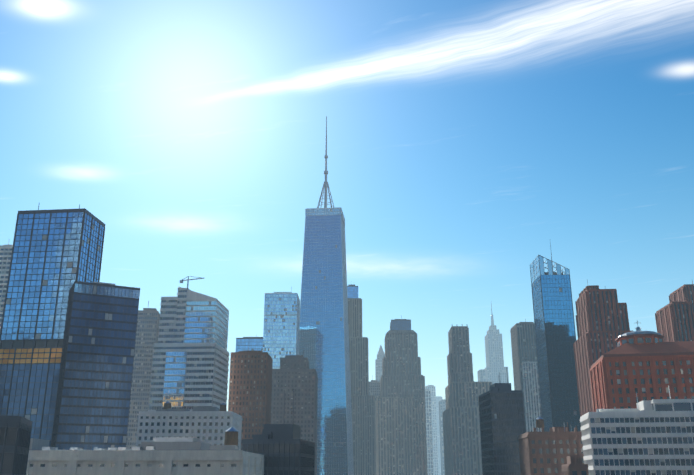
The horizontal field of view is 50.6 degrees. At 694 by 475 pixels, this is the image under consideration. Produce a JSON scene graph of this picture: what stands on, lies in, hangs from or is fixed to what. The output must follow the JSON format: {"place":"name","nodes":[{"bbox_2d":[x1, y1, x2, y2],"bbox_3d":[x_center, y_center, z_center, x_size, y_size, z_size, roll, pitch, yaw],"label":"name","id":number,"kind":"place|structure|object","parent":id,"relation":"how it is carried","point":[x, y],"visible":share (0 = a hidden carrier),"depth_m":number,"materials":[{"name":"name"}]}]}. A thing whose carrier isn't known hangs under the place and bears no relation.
{"place":"outdoors","nodes":[
{"label":"outdoors","id":0,"kind":"place"},
{"bbox_2d":[0,243,12,328],"bbox_3d":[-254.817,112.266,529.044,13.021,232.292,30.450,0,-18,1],"label":"white slab","id":1,"kind":"structure","parent":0,"point":[5,254],"depth_m":541.49,"materials":[{"name":"white concrete"}]},
{"bbox_2d":[0,416,31,474],"bbox_3d":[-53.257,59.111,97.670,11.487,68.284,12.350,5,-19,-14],"label":"dark block","id":2,"kind":"structure","parent":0,"point":[15,434],"depth_m":103.26,"materials":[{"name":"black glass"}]},
{"bbox_2d":[126,301,159,449],"bbox_3d":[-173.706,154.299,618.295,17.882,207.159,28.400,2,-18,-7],"label":"grey slab","id":3,"kind":"structure","parent":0,"point":[147,330],"depth_m":618.35,"materials":[{"name":"grey concrete"}]},
{"bbox_2d":[148,276,228,410],"bbox_3d":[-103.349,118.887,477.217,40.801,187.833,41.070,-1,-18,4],"label":"white tower","id":4,"kind":"structure","parent":0,"point":[190,365],"depth_m":472.83,"materials":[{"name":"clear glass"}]},
{"bbox_2d":[228,347,272,449],"bbox_3d":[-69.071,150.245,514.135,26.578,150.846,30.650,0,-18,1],"label":"brown block","id":5,"kind":"structure","parent":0,"point":[250,390],"depth_m":513.26,"materials":[{"name":"brown brick"}]},
{"bbox_2d":[242,389,314,474],"bbox_3d":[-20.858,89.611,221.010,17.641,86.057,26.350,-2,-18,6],"label":"dark block","id":6,"kind":"structure","parent":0,"point":[284,449],"depth_m":216.81,"materials":[{"name":"black concrete"}]},
{"bbox_2d":[0,0,693,410],"label":"sky","id":7,"kind":"structure","parent":0,"point":[467,139],"materials":[{"name":"blue"}]},
{"bbox_2d":[375,345,384,381],"bbox_3d":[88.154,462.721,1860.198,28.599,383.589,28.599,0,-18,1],"label":"tower","id":8,"kind":"structure","parent":0,"point":[378,364],"depth_m":1890.98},
{"bbox_2d":[425,389,433,474],"bbox_3d":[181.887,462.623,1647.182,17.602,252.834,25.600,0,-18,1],"label":"tower","id":9,"kind":"structure","parent":0,"point":[429,442],"depth_m":1642.74,"materials":[{"name":"grey concrete"}]},
{"bbox_2d":[477,369,485,381],"bbox_3d":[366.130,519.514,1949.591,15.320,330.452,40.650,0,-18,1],"label":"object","id":10,"kind":"structure","parent":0,"point":[481,373],"depth_m":1978.10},
{"bbox_2d":[478,367,525,474],"bbox_3d":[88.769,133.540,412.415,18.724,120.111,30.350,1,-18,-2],"label":"dark block","id":11,"kind":"structure","parent":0,"point":[502,416],"depth_m":407.89,"materials":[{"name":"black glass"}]},
{"bbox_2d":[510,319,541,431],"bbox_3d":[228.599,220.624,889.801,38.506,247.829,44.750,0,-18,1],"label":"grey tower","id":12,"kind":"structure","parent":0,"point":[524,360],"depth_m":890.51,"materials":[{"name":"concrete"}]},
{"bbox_2d":[530,243,580,431],"bbox_3d":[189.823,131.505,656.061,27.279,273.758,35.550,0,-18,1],"label":"blue tower","id":13,"kind":"structure","parent":0,"point":[554,324],"depth_m":654.03,"materials":[{"name":"teal glass"}]},
{"bbox_2d":[561,422,588,474],"bbox_3d":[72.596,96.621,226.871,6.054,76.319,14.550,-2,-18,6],"label":"brown block","id":14,"kind":"structure","parent":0,"point":[574,465],"depth_m":229.81,"materials":[{"name":"concrete"}]},
{"bbox_2d":[573,281,632,416],"bbox_3d":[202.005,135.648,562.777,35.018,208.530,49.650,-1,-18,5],"label":"brown tower","id":15,"kind":"structure","parent":0,"point":[602,322],"depth_m":566.49,"materials":[{"name":"stone"}]},
{"bbox_2d":[580,385,693,474],"bbox_3d":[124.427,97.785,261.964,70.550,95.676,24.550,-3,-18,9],"label":"white block","id":16,"kind":"structure","parent":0,"point":[651,437],"depth_m":261.28,"materials":[{"name":"concrete"}]},
{"bbox_2d":[655,291,693,341],"bbox_3d":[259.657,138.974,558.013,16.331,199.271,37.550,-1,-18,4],"label":"brown tower","id":17,"kind":"structure","parent":0,"point":[674,321],"depth_m":565.98,"materials":[{"name":"stone"}]},
{"bbox_2d":[669,281,693,312],"bbox_3d":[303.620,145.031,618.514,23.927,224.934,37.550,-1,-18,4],"label":"brown tower","id":18,"kind":"structure","parent":0,"point":[686,293],"depth_m":634.15,"materials":[{"name":"stone"}]},
{"label":"ground","id":19,"kind":"structure","parent":0,"visible":0},
{"bbox_2d":[0,203,104,446],"bbox_3d":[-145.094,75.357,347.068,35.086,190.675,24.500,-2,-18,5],"label":"skyscraper","id":20,"kind":"structure","parent":19,"relation":"on","point":[56,254],"depth_m":349.51,"materials":[{"name":"blue glass"}]},
{"bbox_2d":[51,281,139,449],"bbox_3d":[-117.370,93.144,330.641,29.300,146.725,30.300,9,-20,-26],"label":"navy tower","id":21,"kind":"structure","parent":19,"relation":"on","point":[92,405],"depth_m":327.98,"materials":[{"name":"blue glass"}]},
{"bbox_2d":[26,427,263,474],"bbox_3d":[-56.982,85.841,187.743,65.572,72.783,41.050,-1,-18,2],"label":"building","id":22,"kind":"structure","parent":19,"relation":"on","point":[176,456],"depth_m":176.97,"materials":[{"name":"concrete"}]},
{"bbox_2d":[136,401,242,449],"bbox_3d":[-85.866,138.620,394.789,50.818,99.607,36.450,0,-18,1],"label":"white grid block","id":23,"kind":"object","parent":19,"relation":"on","point":[211,425],"visible":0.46,"depth_m":389.17,"materials":[{"name":"grey concrete"}]},
{"bbox_2d":[236,335,262,351],"bbox_3d":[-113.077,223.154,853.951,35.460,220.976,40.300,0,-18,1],"label":"blue glass slab","id":24,"kind":"object","parent":19,"relation":"on","point":[251,343],"visible":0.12,"depth_m":864.50,"materials":[{"name":"blue glass"}]},
{"bbox_2d":[263,287,299,368],"bbox_3d":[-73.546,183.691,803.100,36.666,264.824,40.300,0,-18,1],"label":"skyscraper","id":25,"kind":"structure","parent":19,"relation":"on","point":[281,324],"depth_m":810.69,"materials":[{"name":"blue glass"}]},
{"bbox_2d":[271,348,317,474],"bbox_3d":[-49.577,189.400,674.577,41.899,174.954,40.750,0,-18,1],"label":"stone block","id":26,"kind":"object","parent":19,"relation":"on","point":[297,375],"visible":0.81,"depth_m":668.88,"materials":[{"name":"grey stone"}]},
{"bbox_2d":[299,116,353,474],"bbox_3d":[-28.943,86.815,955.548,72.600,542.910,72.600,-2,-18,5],"label":"supertall tower","id":27,"kind":"structure","parent":19,"relation":"on","point":[324,335],"depth_m":919.99,"materials":[{"name":"teal glass"}]},
{"bbox_2d":[347,285,375,474],"bbox_3d":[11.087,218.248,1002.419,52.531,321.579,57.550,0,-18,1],"label":"skyscraper","id":28,"kind":"structure","parent":19,"relation":"on","point":[363,422],"depth_m":975.14,"materials":[{"name":"grey concrete"}]},
{"bbox_2d":[369,375,379,454],"bbox_3d":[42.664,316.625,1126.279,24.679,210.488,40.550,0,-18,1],"label":"building","id":29,"kind":"structure","parent":19,"relation":"on","point":[374,387],"depth_m":1132.03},
{"bbox_2d":[375,315,427,474],"bbox_3d":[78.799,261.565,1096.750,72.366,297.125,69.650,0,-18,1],"label":"art deco tower","id":30,"kind":"structure","parent":19,"relation":"on","point":[400,431],"depth_m":1065.65,"materials":[{"name":"concrete"}]},
{"bbox_2d":[425,385,438,474],"bbox_3d":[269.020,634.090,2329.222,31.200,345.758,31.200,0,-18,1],"label":"tower","id":31,"kind":"structure","parent":19,"relation":"on","point":[434,427],"depth_m":2322.91,"materials":[{"name":"grey concrete"}]},
{"bbox_2d":[436,396,441,474],"bbox_3d":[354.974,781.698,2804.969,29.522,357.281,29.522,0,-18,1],"label":"tower","id":32,"kind":"structure","parent":19,"relation":"on","point":[438,398],"depth_m":2800.69,"materials":[{"name":"grey concrete"}]},
{"bbox_2d":[438,399,445,474],"bbox_3d":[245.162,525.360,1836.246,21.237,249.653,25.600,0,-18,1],"label":"tower","id":33,"kind":"structure","parent":19,"relation":"on","point":[442,405],"depth_m":1841.69,"materials":[{"name":"grey concrete"}]},
{"bbox_2d":[442,325,492,474],"bbox_3d":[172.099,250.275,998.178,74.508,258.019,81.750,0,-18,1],"label":"dark tower","id":34,"kind":"structure","parent":19,"relation":"on","point":[461,432],"depth_m":974.02,"materials":[{"name":"concrete"}]},
{"bbox_2d":[485,303,508,383],"bbox_3d":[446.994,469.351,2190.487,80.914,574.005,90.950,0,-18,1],"label":"stepped tower","id":35,"kind":"structure","parent":19,"relation":"on","point":[494,354],"depth_m":2200.27,"materials":[{"name":"stone"}]},
{"bbox_2d":[517,416,583,474],"bbox_3d":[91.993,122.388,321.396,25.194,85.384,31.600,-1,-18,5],"label":"brick block","id":36,"kind":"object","parent":19,"relation":"on","point":[543,453],"visible":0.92,"depth_m":316.16,"materials":[{"name":"brick"}]},
{"bbox_2d":[590,321,693,411],"bbox_3d":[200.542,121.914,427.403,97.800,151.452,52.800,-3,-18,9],"label":"brick hall","id":37,"kind":"object","parent":19,"relation":"on","point":[647,365],"visible":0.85,"depth_m":420.83,"materials":[{"name":"brick"}]}
]}

